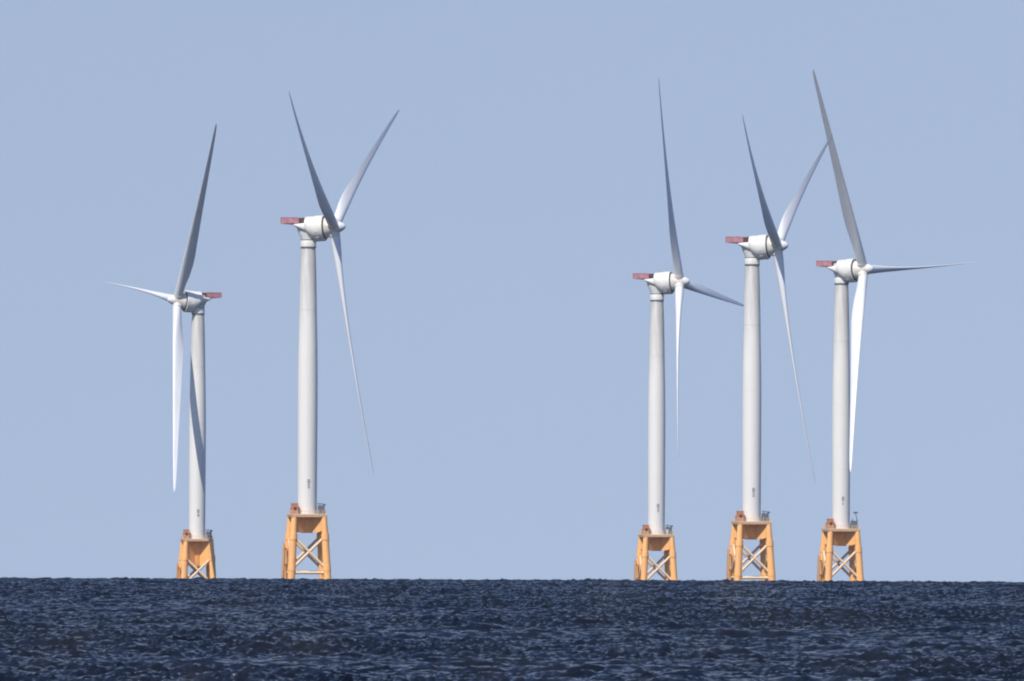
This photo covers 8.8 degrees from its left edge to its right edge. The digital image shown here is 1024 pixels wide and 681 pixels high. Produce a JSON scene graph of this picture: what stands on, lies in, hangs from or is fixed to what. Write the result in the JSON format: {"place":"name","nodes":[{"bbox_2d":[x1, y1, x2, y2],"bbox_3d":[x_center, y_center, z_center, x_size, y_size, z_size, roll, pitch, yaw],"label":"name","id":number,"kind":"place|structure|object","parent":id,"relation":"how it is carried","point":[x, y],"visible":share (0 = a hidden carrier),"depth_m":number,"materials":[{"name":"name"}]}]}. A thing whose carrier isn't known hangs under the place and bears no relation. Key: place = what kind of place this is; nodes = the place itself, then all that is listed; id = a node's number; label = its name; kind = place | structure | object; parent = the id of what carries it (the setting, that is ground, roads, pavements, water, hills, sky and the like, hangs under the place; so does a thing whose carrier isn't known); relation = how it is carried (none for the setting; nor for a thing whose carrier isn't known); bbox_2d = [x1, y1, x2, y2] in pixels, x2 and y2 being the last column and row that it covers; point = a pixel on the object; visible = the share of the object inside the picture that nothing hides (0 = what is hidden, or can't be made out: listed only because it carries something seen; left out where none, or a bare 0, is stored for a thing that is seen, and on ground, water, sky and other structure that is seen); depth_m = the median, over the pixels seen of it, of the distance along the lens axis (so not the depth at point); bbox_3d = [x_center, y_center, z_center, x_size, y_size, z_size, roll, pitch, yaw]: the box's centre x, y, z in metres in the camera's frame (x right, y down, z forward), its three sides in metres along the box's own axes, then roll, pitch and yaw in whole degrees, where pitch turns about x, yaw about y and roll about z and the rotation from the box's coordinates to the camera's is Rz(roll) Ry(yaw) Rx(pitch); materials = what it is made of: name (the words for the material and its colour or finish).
{"place":"outdoors","nodes":[
{"label":"outdoors","id":0,"kind":"place"},
{"bbox_2d":[0,577,1023,680],"bbox_3d":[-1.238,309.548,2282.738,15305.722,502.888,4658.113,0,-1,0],"label":"sea","id":1,"kind":"structure","parent":0,"point":[184,629],"depth_m":403.45,"materials":[{"name":"blue liquid"}]},
{"bbox_2d":[105,125,221,578],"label":"wind turbine","id":2,"kind":"object","parent":1,"relation":"in","point":[196,554],"visible":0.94,"depth_m":2371.61,"materials":[{"name":"white metal"}]},
{"bbox_2d":[280,92,398,578],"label":"wind turbine","id":3,"kind":"object","parent":1,"relation":"in","point":[303,516],"visible":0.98,"depth_m":1998.65,"materials":[{"name":"white metal"}]},
{"bbox_2d":[633,84,743,579],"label":"wind turbine","id":4,"kind":"object","parent":1,"relation":"in","point":[654,535],"visible":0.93,"depth_m":2279.19,"materials":[{"name":"white metal"}]},
{"bbox_2d":[725,114,832,580],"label":"wind turbine","id":5,"kind":"object","parent":1,"relation":"in","point":[749,523],"visible":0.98,"depth_m":2077.53,"materials":[{"name":"white metal"}]},
{"bbox_2d":[813,69,972,580],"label":"wind turbine","id":6,"kind":"object","parent":1,"relation":"in","point":[838,529],"visible":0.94,"depth_m":2176.83,"materials":[{"name":"white metal"}]},
{"bbox_2d":[0,0,1023,581],"label":"sky","id":7,"kind":"structure","parent":0,"point":[494,238],"materials":[{"name":"blue"}]}
]}

